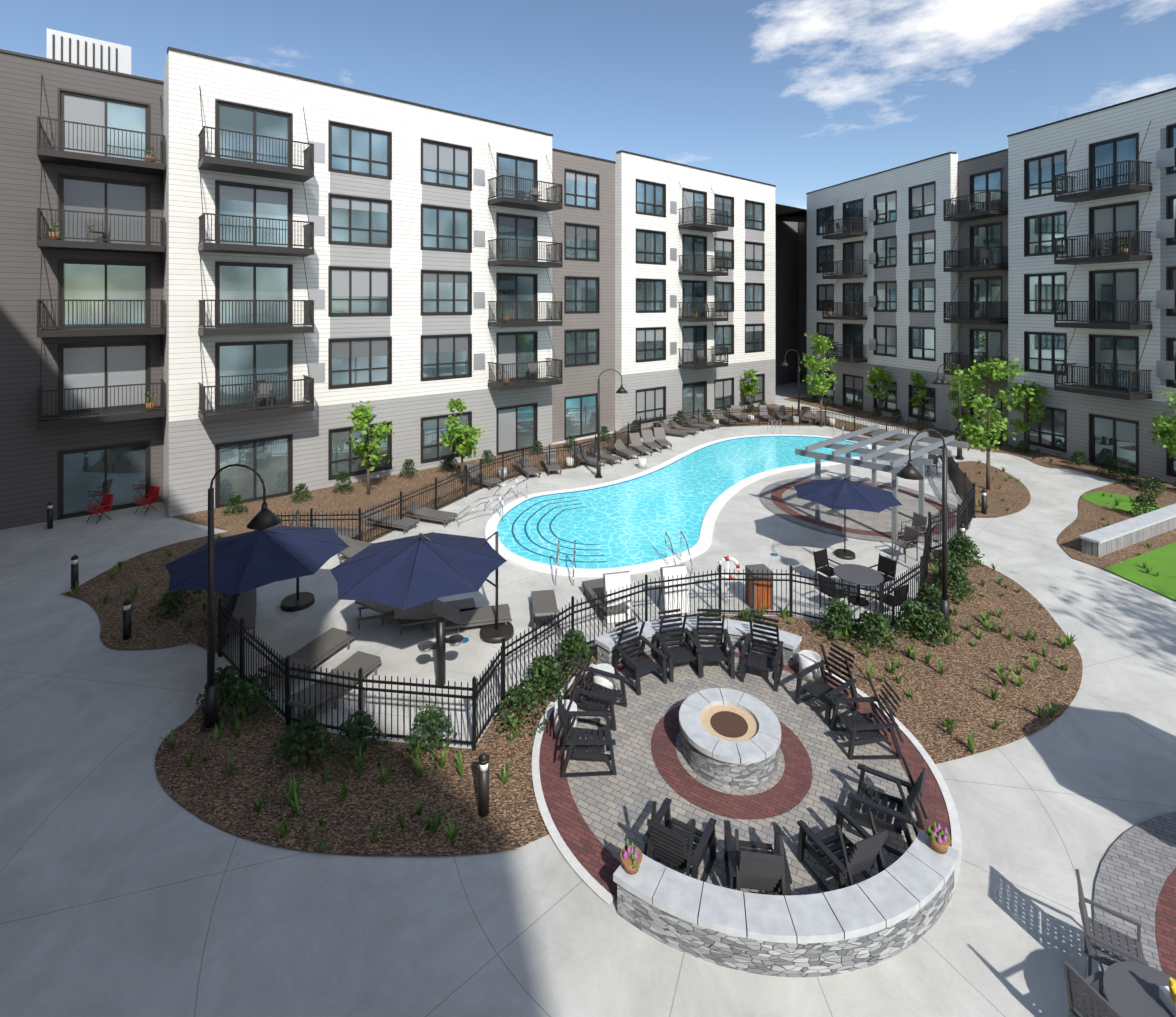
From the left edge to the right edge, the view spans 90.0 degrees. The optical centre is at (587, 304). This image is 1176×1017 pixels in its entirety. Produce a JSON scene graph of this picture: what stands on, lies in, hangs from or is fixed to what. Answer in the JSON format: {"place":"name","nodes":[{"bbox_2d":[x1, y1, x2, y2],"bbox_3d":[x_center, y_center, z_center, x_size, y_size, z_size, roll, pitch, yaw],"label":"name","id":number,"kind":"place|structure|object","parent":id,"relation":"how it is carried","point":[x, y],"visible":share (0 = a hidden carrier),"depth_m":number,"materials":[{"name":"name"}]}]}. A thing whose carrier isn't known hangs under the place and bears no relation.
{"place":"outdoors","nodes":[
{"label":"outdoors","id":0,"kind":"place"},
{"bbox_2d":[0,28,806,529],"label":"building","id":1,"kind":"structure","parent":0,"point":[398,268],"depth_m":25.97,"materials":[{"name":"white paint"}]},
{"bbox_2d":[37,75,1174,428],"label":"balconies","id":2,"kind":"structure","parent":1,"relation":"attached to","point":[315,225],"depth_m":26.78,"materials":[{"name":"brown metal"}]},
{"bbox_2d":[48,146,1127,410],"bbox_3d":[2.024,-1.165,38.346,47.057,10.538,28.632,0,0,-8],"label":"balcony furniture","id":3,"kind":"object","parent":2,"relation":"on","point":[262,386],"visible":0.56,"depth_m":27.11,"materials":[{"name":"black plant"}]},
{"bbox_2d":[0,382,1175,1016],"bbox_3d":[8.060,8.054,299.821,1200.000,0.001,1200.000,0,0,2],"label":"concrete pavement","id":4,"kind":"structure","parent":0,"point":[130,886],"depth_m":8.96,"materials":[{"name":"grey concrete"}]},
{"bbox_2d":[86,485,159,523],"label":"red patio chairs","id":5,"kind":"object","parent":4,"relation":"on","point":[107,498],"visible":0.94,"depth_m":22.22,"materials":[{"name":"red plastic"}]},
{"bbox_2d":[417,618,463,684],"bbox_3d":[-3.128,7.379,12.480,0.980,1.350,0.340,0,0,2],"label":"drinking fountain","id":6,"kind":"object","parent":4,"relation":"on","point":[439,646],"visible":0.94,"depth_m":12.42,"materials":[{"name":"black metal"}]},
{"bbox_2d":[47,489,986,816],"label":"bollard lights","id":7,"kind":"object","parent":4,"relation":"on","point":[483,783],"visible":0.96,"depth_m":14.11,"materials":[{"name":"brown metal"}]},
{"bbox_2d":[223,405,824,718],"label":"lounge chairs","id":8,"kind":"object","parent":4,"relation":"on","point":[467,612],"visible":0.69,"depth_m":15.00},
{"bbox_2d":[165,475,901,643],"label":"patio umbrellas","id":9,"kind":"object","parent":4,"relation":"on","point":[407,572],"visible":0.94,"depth_m":13.14,"materials":[{"name":"blue fabric"}]},
{"bbox_2d":[200,349,963,732],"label":"lamp posts","id":10,"kind":"object","parent":4,"relation":"on","point":[264,517],"visible":0.88,"depth_m":11.21,"materials":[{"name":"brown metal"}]},
{"bbox_2d":[218,406,974,750],"bbox_3d":[5.409,7.379,24.816,17.382,1.350,35.327,0,0,41],"label":"pool fence","id":11,"kind":"object","parent":4,"relation":"on","point":[964,514],"visible":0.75,"depth_m":14.63,"materials":[{"name":"black metal"}]},
{"bbox_2d":[61,397,1175,855],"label":"mulch beds","id":12,"kind":"object","parent":4,"relation":"on","point":[209,789],"depth_m":12.05,"materials":[{"name":"brown wood"}]},
{"bbox_2d":[68,443,1175,852],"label":"small plants","id":13,"kind":"object","parent":12,"relation":"on","point":[294,791],"visible":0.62,"depth_m":11.44,"materials":[{"name":"green plant"}]},
{"bbox_2d":[146,395,1175,782],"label":"shrubs","id":14,"kind":"object","parent":12,"relation":"on","point":[924,607],"visible":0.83,"depth_m":13.47,"materials":[{"name":"green plant"}]},
{"bbox_2d":[1079,503,1175,557],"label":"retaining wall","id":15,"kind":"structure","parent":12,"relation":"on","point":[1103,541],"depth_m":19.76,"materials":[{"name":"stone"}]},
{"bbox_2d":[462,553,777,642],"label":"deck accessories","id":16,"kind":"object","parent":4,"relation":"on","point":[616,582],"visible":0.71,"depth_m":15.28,"materials":[{"name":"white fabric"}]},
{"bbox_2d":[457,420,843,585],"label":"pool handrails","id":17,"kind":"object","parent":4,"relation":"on","point":[558,550],"visible":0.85,"depth_m":18.70,"materials":[{"name":"silver metal"}]},
{"bbox_2d":[498,415,834,477],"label":"side tables","id":18,"kind":"object","parent":4,"relation":"on","point":[641,462],"visible":0.67,"depth_m":29.02,"materials":[{"name":"plastic"}]},
{"bbox_2d":[485,434,871,576],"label":"swimming pool","id":19,"kind":"structure","parent":4,"relation":"on","point":[623,524],"depth_m":22.87,"materials":[{"name":"liquid"}]},
{"bbox_2d":[745,564,772,609],"bbox_3d":[4.575,7.559,15.731,0.540,0.990,0.540,0,0,-10],"label":"trash receptacle","id":20,"kind":"object","parent":4,"relation":"on","point":[753,589],"visible":0.75,"depth_m":15.52,"materials":[{"name":"brown wood"}]},
{"bbox_2d":[532,477,1175,978],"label":"paver circles","id":21,"kind":"object","parent":4,"relation":"on","point":[818,769],"depth_m":9.73,"materials":[{"name":"concrete"}]},
{"bbox_2d":[554,650,820,738],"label":"side tables","id":22,"kind":"object","parent":21,"relation":"on","point":[808,658],"visible":0.58,"depth_m":12.24,"materials":[{"name":"white plastic"}]},
{"bbox_2d":[679,688,780,789],"bbox_3d":[2.535,7.743,10.562,1.780,0.563,1.780,0,0,2],"label":"fire pit","id":23,"kind":"object","parent":21,"relation":"on","point":[748,760],"visible":1,"depth_m":10.21,"materials":[{"name":"stone"}]},
{"bbox_2d":[557,609,927,897],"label":"rocking chairs","id":24,"kind":"object","parent":21,"relation":"on","point":[668,842],"visible":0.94,"depth_m":10.07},
{"bbox_2d":[595,617,958,976],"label":"fire pit seat walls","id":25,"kind":"structure","parent":21,"relation":"on","point":[900,904],"depth_m":7.37,"materials":[{"name":"stone"}]},
{"bbox_2d":[620,821,950,874],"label":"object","id":26,"kind":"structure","parent":25,"relation":"on","point":[631,855],"depth_m":7.98,"materials":[{"name":"plant"}]},
{"bbox_2d":[795,425,967,540],"bbox_3d":[11.375,6.649,22.656,6.249,2.810,4.003,0,0,-41],"label":"pergola","id":27,"kind":"object","parent":21,"relation":"on","point":[873,454],"visible":0.71,"depth_m":21.95,"materials":[{"name":"grey wood"}]},
{"bbox_2d":[1063,869,1175,1016],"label":"patio chairs","id":28,"kind":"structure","parent":21,"relation":"on","point":[1131,984],"depth_m":6.35,"materials":[{"name":"grey"}]},
{"bbox_2d":[813,453,938,624],"bbox_3d":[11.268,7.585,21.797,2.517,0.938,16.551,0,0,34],"label":"patio dining set","id":29,"kind":"object","parent":4,"relation":"on","point":[858,575],"visible":0.73,"depth_m":16.41,"materials":[{"name":"grey metal"}]},
{"bbox_2d":[775,87,1175,483],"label":"building","id":30,"kind":"structure","parent":4,"relation":"on","point":[909,283],"depth_m":33.10,"materials":[{"name":"grey"}]},
{"bbox_2d":[0,0,1175,208],"label":"sky","id":31,"kind":"structure","parent":0,"point":[799,97],"materials":[{"name":"blue"}]},
{"bbox_2d":[1082,491,1175,599],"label":"lawn ground","id":32,"kind":"structure","parent":0,"point":[1161,561],"depth_m":18.14,"materials":[{"name":"green plant"}]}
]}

